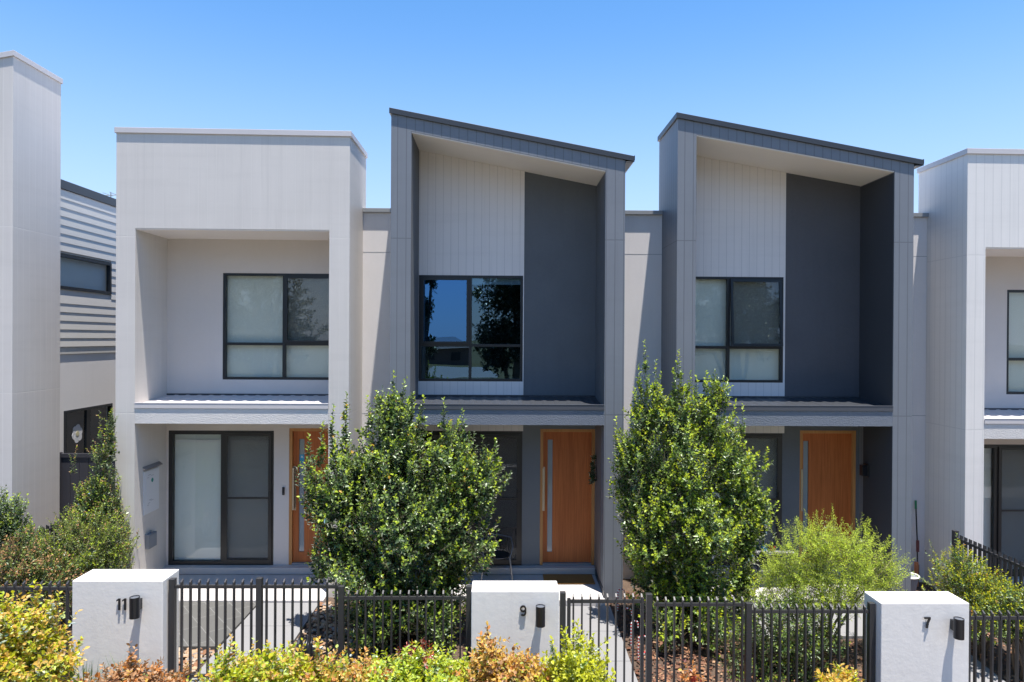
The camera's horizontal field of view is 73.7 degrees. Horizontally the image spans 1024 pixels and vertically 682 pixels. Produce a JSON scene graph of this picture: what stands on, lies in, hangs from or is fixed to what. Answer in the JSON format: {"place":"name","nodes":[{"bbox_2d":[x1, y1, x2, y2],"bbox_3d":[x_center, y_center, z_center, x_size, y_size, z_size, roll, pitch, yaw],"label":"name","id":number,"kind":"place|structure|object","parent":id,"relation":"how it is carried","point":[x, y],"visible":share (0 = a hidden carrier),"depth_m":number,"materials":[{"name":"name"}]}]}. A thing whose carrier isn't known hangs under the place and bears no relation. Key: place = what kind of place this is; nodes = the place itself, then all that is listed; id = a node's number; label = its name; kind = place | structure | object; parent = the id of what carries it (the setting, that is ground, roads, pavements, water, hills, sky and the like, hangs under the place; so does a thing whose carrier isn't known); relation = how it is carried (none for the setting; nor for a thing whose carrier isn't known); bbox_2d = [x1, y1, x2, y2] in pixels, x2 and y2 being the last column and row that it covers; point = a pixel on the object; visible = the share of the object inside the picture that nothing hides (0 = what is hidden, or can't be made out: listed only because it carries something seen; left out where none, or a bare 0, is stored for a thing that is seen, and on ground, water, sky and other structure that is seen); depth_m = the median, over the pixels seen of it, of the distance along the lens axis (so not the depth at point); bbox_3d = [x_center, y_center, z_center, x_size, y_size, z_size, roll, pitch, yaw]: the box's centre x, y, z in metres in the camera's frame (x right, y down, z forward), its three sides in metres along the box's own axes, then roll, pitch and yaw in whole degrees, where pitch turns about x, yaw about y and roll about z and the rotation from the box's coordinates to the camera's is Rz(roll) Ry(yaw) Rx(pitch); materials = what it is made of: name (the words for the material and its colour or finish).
{"place":"outdoors","nodes":[
{"label":"outdoors","id":0,"kind":"place"},
{"bbox_2d":[69,602,255,649],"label":"patio","id":1,"kind":"structure","parent":0,"point":[211,622],"depth_m":10.03,"materials":[{"name":"concrete"}]},
{"bbox_2d":[189,603,316,681],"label":"garden path","id":2,"kind":"structure","parent":0,"point":[305,613],"depth_m":9.87,"materials":[{"name":"concrete"}]},
{"bbox_2d":[0,0,1023,212],"label":"sky","id":3,"kind":"structure","parent":0,"point":[931,81],"materials":[{"name":"blue"}]},
{"bbox_2d":[2,568,1023,681],"bbox_3d":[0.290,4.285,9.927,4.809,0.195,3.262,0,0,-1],"label":"bark mulch","id":4,"kind":"object","parent":0,"point":[637,633],"visible":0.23,"depth_m":9.52,"materials":[{"name":"brown wood"}]},
{"bbox_2d":[0,485,46,598],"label":"side shrub","id":5,"kind":"object","parent":4,"relation":"on","point":[10,521],"visible":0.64,"depth_m":10.16,"materials":[{"name":"green plant"}]},
{"bbox_2d":[0,580,71,679],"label":"fence panel","id":6,"kind":"object","parent":4,"relation":"on","point":[24,587],"visible":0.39,"depth_m":8.14,"materials":[{"name":"metal"}]},
{"bbox_2d":[0,513,80,625],"bbox_3d":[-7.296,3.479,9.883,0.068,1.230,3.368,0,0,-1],"label":"shrub","id":7,"kind":"object","parent":4,"relation":"on","point":[50,529],"visible":0.12,"depth_m":10.73,"materials":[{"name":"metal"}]},
{"bbox_2d":[0,523,82,614],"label":"shrub","id":8,"kind":"object","parent":4,"relation":"on","point":[30,568],"visible":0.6,"depth_m":9.15,"materials":[{"name":"green plant"}]},
{"bbox_2d":[0,579,89,681],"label":"hedge shrub","id":9,"kind":"object","parent":4,"relation":"on","point":[31,645],"visible":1,"depth_m":6.81,"materials":[{"name":"yellow plant"}]},
{"bbox_2d":[14,498,139,626],"bbox_3d":[-6.329,3.225,9.913,1.614,1.856,1.353,0,0,-1],"label":"shrub","id":10,"kind":"object","parent":4,"relation":"on","point":[111,554],"visible":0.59,"depth_m":9.85,"materials":[{"name":"green plant"}]},
{"bbox_2d":[76,656,112,681],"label":"grass tuft","id":11,"kind":"object","parent":4,"relation":"on","point":[83,671],"visible":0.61,"depth_m":7.81,"materials":[{"name":"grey plant"}]},
{"bbox_2d":[55,408,140,580],"bbox_3d":[-6.560,2.600,10.831,1.052,3.108,1.330,0,0,-1],"label":"photinia shrub","id":12,"kind":"object","parent":4,"relation":"on","point":[97,496],"visible":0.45,"depth_m":10.76,"materials":[{"name":"green plant"}]},
{"bbox_2d":[101,651,146,678],"bbox_3d":[-4.489,3.882,7.839,0.592,0.593,0.396,0,0,-10],"label":"grass tuft","id":13,"kind":"object","parent":4,"relation":"on","point":[114,664],"visible":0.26,"depth_m":7.87,"materials":[{"name":"grey plant"}]},
{"bbox_2d":[72,569,178,681],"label":"letterbox pier","id":14,"kind":"structure","parent":4,"relation":"on","point":[121,608],"depth_m":8.04,"materials":[{"name":"white paint"}]},
{"bbox_2d":[168,578,255,680],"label":"garden gate","id":15,"kind":"structure","parent":14,"relation":"attached to","point":[172,620],"depth_m":8.17,"materials":[{"name":"metal"}]},
{"bbox_2d":[71,640,192,681],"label":"hedge shrub","id":16,"kind":"object","parent":4,"relation":"on","point":[133,672],"visible":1,"depth_m":7.55,"materials":[{"name":"orange plant"}]},
{"bbox_2d":[3,602,360,680],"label":"river stones","id":17,"kind":"object","parent":4,"relation":"on","point":[304,632],"visible":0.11,"depth_m":9.54,"materials":[{"name":"grey stone"}]},
{"bbox_2d":[296,631,346,663],"bbox_3d":[-2.461,3.976,8.877,0.625,0.466,0.336,0,0,-1],"label":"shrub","id":18,"kind":"object","parent":17,"relation":"on","point":[313,653],"visible":0.41,"depth_m":8.78,"materials":[{"name":"green plant"}]},
{"bbox_2d":[186,633,349,681],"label":"hedge shrub","id":19,"kind":"object","parent":4,"relation":"on","point":[285,667],"visible":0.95,"depth_m":7.13,"materials":[{"name":"yellow plant"}]},
{"bbox_2d":[255,577,339,665],"bbox_3d":[-2.574,3.533,8.207,0.990,1.377,0.068,0,0,-1],"label":"fence panel","id":20,"kind":"object","parent":4,"relation":"on","point":[260,586],"visible":0.76,"depth_m":8.19,"materials":[{"name":"metal"}]},
{"bbox_2d":[296,636,401,681],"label":"hedge shrub","id":21,"kind":"object","parent":4,"relation":"on","point":[357,667],"visible":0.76,"depth_m":7.22,"materials":[{"name":"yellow plant"}]},
{"bbox_2d":[294,370,511,662],"bbox_3d":[-1.477,2.503,9.775,2.611,4.173,2.431,0,0,-37],"label":"broad tree","id":22,"kind":"object","parent":4,"relation":"on","point":[379,475],"visible":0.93,"depth_m":9.55,"materials":[{"name":"green plant"}]},
{"bbox_2d":[338,585,471,668],"bbox_3d":[-1.289,3.626,8.228,1.603,1.355,0.068,0,0,-1],"label":"fence panel","id":23,"kind":"object","parent":4,"relation":"on","point":[342,597],"visible":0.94,"depth_m":8.21,"materials":[{"name":"metal"}]},
{"bbox_2d":[342,640,477,681],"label":"hedge shrub","id":24,"kind":"object","parent":4,"relation":"on","point":[414,670],"visible":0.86,"depth_m":7.25,"materials":[{"name":"green plant"}]},
{"bbox_2d":[387,638,435,673],"bbox_3d":[-1.087,3.828,7.465,0.503,1.086,0.684,0,0,-1],"label":"hedge shrub","id":25,"kind":"object","parent":4,"relation":"on","point":[424,658],"visible":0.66,"depth_m":7.53,"materials":[{"name":"red plant"}]},
{"bbox_2d":[443,621,557,681],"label":"hedge shrub","id":26,"kind":"object","parent":4,"relation":"on","point":[488,662],"visible":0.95,"depth_m":7.22,"materials":[{"name":"orange plant"}]},
{"bbox_2d":[471,581,558,667],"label":"letterbox pier","id":27,"kind":"structure","parent":4,"relation":"on","point":[524,615],"depth_m":8.12,"materials":[{"name":"white paint"}]},
{"bbox_2d":[559,591,643,681],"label":"garden gate","id":28,"kind":"structure","parent":27,"relation":"attached to","point":[581,601],"depth_m":8.24,"materials":[{"name":"metal"}]},
{"bbox_2d":[525,618,615,681],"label":"hedge shrub","id":29,"kind":"object","parent":4,"relation":"on","point":[573,665],"visible":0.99,"depth_m":7.18,"materials":[{"name":"yellow plant"}]},
{"bbox_2d":[617,588,624,610],"bbox_3d":[1.722,4.078,10.774,0.130,0.350,0.020,0,0,-12],"label":"candy cane","id":30,"kind":"object","parent":4,"relation":"on","point":[617,596],"visible":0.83,"depth_m":10.76,"materials":[{"name":"plastic"}]},
{"bbox_2d":[630,620,638,644],"bbox_3d":[1.737,4.130,9.680,0.130,0.350,0.020,0,0,-18],"label":"candy cane","id":31,"kind":"object","parent":4,"relation":"on","point":[631,630],"visible":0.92,"depth_m":9.66,"materials":[{"name":"red plastic"}]},
{"bbox_2d":[678,659,706,681],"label":"hedge shrub","id":32,"kind":"object","parent":4,"relation":"on","point":[694,676],"visible":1,"depth_m":7.54,"materials":[{"name":"orange plant"}]},
{"bbox_2d":[606,340,779,651],"bbox_3d":[2.714,2.426,9.956,2.656,4.890,1.849,0,0,-1],"label":"upright tree","id":33,"kind":"object","parent":4,"relation":"on","point":[699,523],"visible":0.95,"depth_m":10.06,"materials":[{"name":"green plant"}]},
{"bbox_2d":[645,593,744,681],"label":"fence panel","id":34,"kind":"object","parent":4,"relation":"on","point":[648,648],"visible":1,"depth_m":8.26,"materials":[{"name":"metal"}]},
{"bbox_2d":[712,583,850,681],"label":"shrub","id":35,"kind":"object","parent":4,"relation":"on","point":[784,646],"visible":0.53,"depth_m":8.97,"materials":[{"name":"green plant"}]},
{"bbox_2d":[744,602,874,681],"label":"fence panel","id":36,"kind":"object","parent":4,"relation":"on","point":[869,610],"visible":1,"depth_m":8.29,"materials":[{"name":"metal"}]},
{"bbox_2d":[634,628,1019,681],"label":"wood chips","id":37,"kind":"object","parent":4,"relation":"on","point":[687,650],"visible":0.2,"depth_m":9.33,"materials":[{"name":"brown wood"}]},
{"bbox_2d":[813,660,863,681],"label":"hedge shrub","id":38,"kind":"object","parent":4,"relation":"on","point":[843,675],"visible":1,"depth_m":7.55,"materials":[{"name":"yellow plant"}]},
{"bbox_2d":[746,503,931,660],"bbox_3d":[4.430,3.344,9.509,2.392,2.196,1.733,0,0,-1],"label":"feathery shrub","id":39,"kind":"object","parent":4,"relation":"on","point":[811,575],"visible":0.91,"depth_m":9.39,"materials":[{"name":"green plant"}]},
{"bbox_2d":[911,572,919,590],"bbox_3d":[6.793,4.148,11.723,0.372,0.280,0.372,0,0,-1],"label":"plant pot","id":40,"kind":"object","parent":4,"relation":"on","point":[914,580],"visible":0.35,"depth_m":11.59,"materials":[{"name":"grey plastic"}]},
{"bbox_2d":[864,591,968,681],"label":"letterbox pier","id":41,"kind":"structure","parent":4,"relation":"on","point":[921,636],"depth_m":8.19,"materials":[{"name":"white paint"}]},
{"bbox_2d":[968,609,1023,681],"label":"garden gate","id":42,"kind":"structure","parent":41,"relation":"attached to","point":[999,617],"depth_m":8.32,"materials":[{"name":"metal"}]},
{"bbox_2d":[914,500,918,582],"bbox_3d":[7.230,3.589,12.186,0.053,1.462,0.165,0,0,14],"label":"long handled tool","id":43,"kind":"object","parent":4,"relation":"on","point":[917,545],"visible":0.72,"depth_m":12.18,"materials":[{"name":"plastic"}]},
{"bbox_2d":[914,562,918,586],"bbox_3d":[7.114,4.104,12.013,0.050,0.430,0.050,0,0,-1],"label":"timber stake","id":44,"kind":"object","parent":4,"relation":"on","point":[916,567],"visible":0.5,"depth_m":11.99,"materials":[{"name":"wood"}]},
{"bbox_2d":[921,533,1022,656],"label":"side shrub","id":45,"kind":"object","parent":4,"relation":"on","point":[969,581],"visible":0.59,"depth_m":9.60,"materials":[{"name":"green plant"}]},
{"bbox_2d":[952,530,1023,644],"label":"fence panel","id":46,"kind":"object","parent":4,"relation":"on","point":[989,552],"visible":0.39,"depth_m":10.03,"materials":[{"name":"metal"}]},
{"bbox_2d":[980,577,1023,679],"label":"side shrub","id":47,"kind":"object","parent":4,"relation":"on","point":[1010,598],"visible":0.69,"depth_m":9.09,"materials":[{"name":"green plant"}]},
{"bbox_2d":[559,606,637,681],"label":"garden path","id":48,"kind":"structure","parent":0,"point":[611,634],"depth_m":9.89,"materials":[{"name":"concrete"}]},
{"bbox_2d":[750,546,793,587],"bbox_3d":[4.421,3.850,11.635,0.650,0.610,0.400,0,0,-1],"label":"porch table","id":49,"kind":"object","parent":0,"point":[756,567],"visible":0.26,"depth_m":11.56,"materials":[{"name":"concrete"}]},
{"bbox_2d":[686,608,862,639],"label":"patio","id":50,"kind":"structure","parent":0,"point":[851,629],"depth_m":10.34,"materials":[{"name":"concrete"}]},
{"bbox_2d":[858,613,1004,681],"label":"garden path","id":51,"kind":"structure","parent":0,"point":[987,674],"depth_m":9.14,"materials":[{"name":"concrete"}]},
{"label":"ground","id":52,"kind":"structure","parent":0,"visible":0},
{"bbox_2d":[0,50,115,582],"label":"townhouse","id":53,"kind":"structure","parent":52,"relation":"on","point":[57,312],"depth_m":11.81,"materials":[{"name":"paint"}]},
{"bbox_2d":[60,253,111,293],"bbox_3d":[-8.217,-1.267,12.903,0.120,0.630,2.070,0,0,-1],"label":"window","id":54,"kind":"structure","parent":53,"relation":"in","point":[76,273],"depth_m":13.21,"materials":[{"name":"grey glass"}]},
{"bbox_2d":[59,452,114,525],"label":"side gate","id":55,"kind":"structure","parent":53,"relation":"attached to","point":[83,462],"depth_m":12.33,"materials":[{"name":"grey metal"}]},
{"bbox_2d":[64,403,112,452],"bbox_3d":[-8.241,2.126,13.240,0.120,1.700,1.520,0,0,-1],"label":"window","id":56,"kind":"structure","parent":53,"relation":"in","point":[81,424],"depth_m":13.17,"materials":[{"name":"black glass"}]},
{"bbox_2d":[114,127,367,602],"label":"townhouse","id":57,"kind":"structure","parent":52,"relation":"on","point":[239,287],"depth_m":11.82,"materials":[{"name":"paint"}]},
{"bbox_2d":[168,430,273,564],"bbox_3d":[-5.165,2.785,12.160,1.855,2.390,0.162,0,0,-1],"label":"sliding door","id":58,"kind":"structure","parent":57,"relation":"in","point":[221,496],"depth_m":12.12,"materials":[{"name":"grey glass"}]},
{"bbox_2d":[223,273,328,379],"bbox_3d":[-4.091,-0.256,12.184,2.082,1.890,0.145,0,0,-1],"label":"window","id":59,"kind":"structure","parent":57,"relation":"in","point":[276,325],"depth_m":12.23,"materials":[{"name":"grey glass"}]},
{"bbox_2d":[289,428,327,564],"bbox_3d":[-3.508,2.770,12.206,0.920,2.435,0.140,0,0,-1],"label":"front door","id":60,"kind":"structure","parent":57,"relation":"in","point":[301,536],"depth_m":12.21,"materials":[{"name":"orange wood"}]},
{"bbox_2d":[362,107,634,605],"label":"townhouse","id":61,"kind":"structure","parent":52,"relation":"on","point":[493,281],"depth_m":12.16,"materials":[{"name":"paint"}]},
{"bbox_2d":[418,275,522,381],"bbox_3d":[-0.734,-0.225,12.207,1.854,1.887,0.145,0,0,-1],"label":"window","id":62,"kind":"structure","parent":61,"relation":"in","point":[471,279],"depth_m":12.16,"materials":[{"name":"black glass"}]},
{"bbox_2d":[419,431,521,564],"bbox_3d":[-0.740,2.804,12.195,1.836,2.402,0.141,0,0,-1],"label":"sliding door","id":63,"kind":"structure","parent":61,"relation":"in","point":[508,506],"depth_m":12.17,"materials":[{"name":"black glass"}]},
{"bbox_2d":[481,533,512,580],"bbox_3d":[-0.257,3.769,11.836,0.561,0.724,0.510,0,0,-1],"label":"patio chair","id":64,"kind":"object","parent":61,"relation":"on","point":[500,554],"visible":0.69,"depth_m":11.83,"materials":[{"name":"black metal"}]},
{"bbox_2d":[540,429,594,564],"bbox_3d":[0.990,2.795,12.277,0.982,2.440,0.140,0,0,-1],"label":"front door","id":65,"kind":"structure","parent":61,"relation":"in","point":[567,497],"depth_m":12.28,"materials":[{"name":"orange wood"}]},
{"bbox_2d":[543,574,594,583],"bbox_3d":[0.978,4.123,11.822,0.865,0.017,0.460,0,0,-1],"label":"doormat","id":66,"kind":"object","parent":61,"relation":"on","point":[573,578],"visible":0.8,"depth_m":11.82,"materials":[{"name":"brown fabric"}]},
{"bbox_2d":[588,455,596,483],"bbox_3d":[1.429,2.246,11.950,0.198,0.547,0.297,0,0,-1],"label":"wreath","id":67,"kind":"object","parent":61,"relation":"attached to","point":[592,472],"visible":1,"depth_m":11.94,"materials":[{"name":"green plant"}]},
{"bbox_2d":[623,112,923,608],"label":"townhouse","id":68,"kind":"structure","parent":52,"relation":"on","point":[769,274],"depth_m":12.22,"materials":[{"name":"paint"}]},
{"bbox_2d":[695,433,781,565],"bbox_3d":[3.921,2.841,12.285,1.860,2.382,0.176,0,0,-1],"label":"sliding door","id":69,"kind":"structure","parent":68,"relation":"in","point":[772,477],"depth_m":12.24,"materials":[{"name":"black glass"}]},
{"bbox_2d":[695,277,783,382],"bbox_3d":[3.938,-0.204,12.230,1.856,1.893,0.245,0,0,-1],"label":"window","id":70,"kind":"structure","parent":68,"relation":"in","point":[739,320],"depth_m":12.27,"materials":[{"name":"grey glass"}]},
{"bbox_2d":[799,430,855,564],"bbox_3d":[5.681,2.826,12.351,1.019,2.431,0.140,0,0,-1],"label":"front door","id":71,"kind":"structure","parent":68,"relation":"in","point":[827,458],"depth_m":12.36,"materials":[{"name":"orange wood"}]},
{"bbox_2d":[911,148,1023,596],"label":"townhouse","id":72,"kind":"structure","parent":52,"relation":"on","point":[968,381],"depth_m":11.90,"materials":[{"name":"paint"}]},
{"bbox_2d":[983,444,1023,576],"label":"sliding door","id":73,"kind":"structure","parent":72,"relation":"in","point":[1003,504],"depth_m":12.33,"materials":[{"name":"grey glass"}]},
{"bbox_2d":[1006,290,1023,393],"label":"window","id":74,"kind":"structure","parent":72,"relation":"in","point":[1015,298],"depth_m":12.46,"materials":[{"name":"grey glass"}]}
]}

